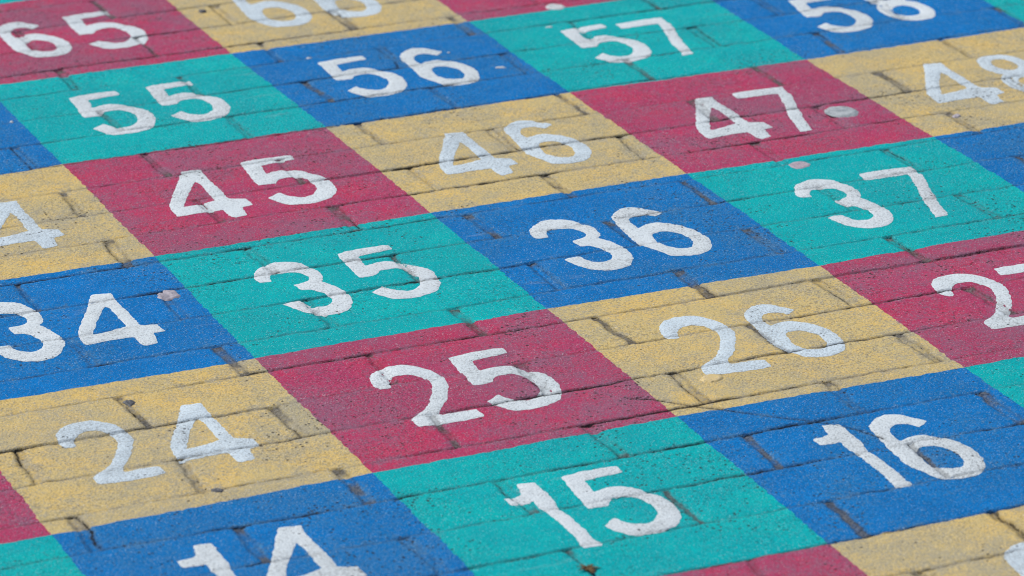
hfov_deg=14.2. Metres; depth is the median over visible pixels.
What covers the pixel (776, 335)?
painted square
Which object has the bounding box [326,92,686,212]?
painted square
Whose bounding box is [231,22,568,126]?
painted square
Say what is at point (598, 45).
painted square
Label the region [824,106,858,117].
chewing gum
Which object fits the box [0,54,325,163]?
painted square
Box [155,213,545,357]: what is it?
painted square
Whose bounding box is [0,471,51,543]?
painted square
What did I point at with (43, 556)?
painted square
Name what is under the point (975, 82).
painted square
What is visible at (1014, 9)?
painted square
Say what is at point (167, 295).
chewing gum
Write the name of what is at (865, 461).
painted square
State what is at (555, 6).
chewing gum
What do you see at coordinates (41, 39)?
painted square
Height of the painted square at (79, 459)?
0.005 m
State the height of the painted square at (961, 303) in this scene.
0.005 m
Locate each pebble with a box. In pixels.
[123,400,135,406]
[211,488,223,492]
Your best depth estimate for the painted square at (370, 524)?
3.17 m
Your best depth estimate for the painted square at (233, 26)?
4.42 m
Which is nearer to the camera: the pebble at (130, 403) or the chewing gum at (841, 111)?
the pebble at (130, 403)
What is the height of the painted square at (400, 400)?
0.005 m
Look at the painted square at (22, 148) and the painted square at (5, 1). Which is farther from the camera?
the painted square at (5, 1)
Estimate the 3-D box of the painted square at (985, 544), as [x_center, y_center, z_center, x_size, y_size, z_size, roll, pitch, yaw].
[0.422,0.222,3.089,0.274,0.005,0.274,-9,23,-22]
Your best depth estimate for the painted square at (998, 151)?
4.01 m
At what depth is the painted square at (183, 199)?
3.91 m
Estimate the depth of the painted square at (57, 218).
3.81 m
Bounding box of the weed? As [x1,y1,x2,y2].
[578,564,600,572]
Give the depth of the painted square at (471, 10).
4.46 m
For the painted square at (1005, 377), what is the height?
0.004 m
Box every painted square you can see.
[0,0,23,3]
[0,0,230,83]
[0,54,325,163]
[0,102,61,174]
[0,164,153,279]
[0,256,253,399]
[0,358,371,534]
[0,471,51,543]
[0,535,85,575]
[52,473,473,575]
[63,127,429,255]
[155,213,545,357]
[168,0,467,52]
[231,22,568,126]
[255,309,675,472]
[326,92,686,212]
[373,416,827,575]
[431,174,818,308]
[438,0,616,21]
[470,0,805,91]
[548,266,963,415]
[570,60,932,172]
[665,544,867,575]
[677,368,1023,544]
[687,137,1023,265]
[713,0,1023,59]
[807,28,1023,136]
[821,230,1023,366]
[830,505,1023,575]
[934,122,1023,191]
[964,357,1023,407]
[985,0,1023,22]
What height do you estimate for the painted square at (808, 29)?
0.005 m
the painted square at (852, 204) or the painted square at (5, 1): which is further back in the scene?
the painted square at (5, 1)
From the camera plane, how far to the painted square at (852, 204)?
3.88 m
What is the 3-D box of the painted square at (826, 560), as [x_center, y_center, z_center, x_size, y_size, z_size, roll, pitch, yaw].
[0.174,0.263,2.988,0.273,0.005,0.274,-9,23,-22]
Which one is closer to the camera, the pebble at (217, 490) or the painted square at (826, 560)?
the painted square at (826, 560)
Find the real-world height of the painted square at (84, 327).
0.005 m
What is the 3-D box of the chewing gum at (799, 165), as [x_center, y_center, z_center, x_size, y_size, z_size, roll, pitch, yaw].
[0.279,-0.119,3.967,0.022,0.001,0.021,-9,23,-22]
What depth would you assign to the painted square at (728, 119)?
4.10 m
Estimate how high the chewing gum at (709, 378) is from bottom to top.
0.002 m
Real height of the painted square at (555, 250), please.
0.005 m
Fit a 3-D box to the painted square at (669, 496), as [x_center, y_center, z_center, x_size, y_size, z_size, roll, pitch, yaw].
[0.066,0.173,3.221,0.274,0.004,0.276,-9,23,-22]
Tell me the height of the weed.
0.004 m
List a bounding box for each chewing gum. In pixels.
[157,290,180,300]
[546,4,564,9]
[700,374,722,382]
[789,161,810,168]
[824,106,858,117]

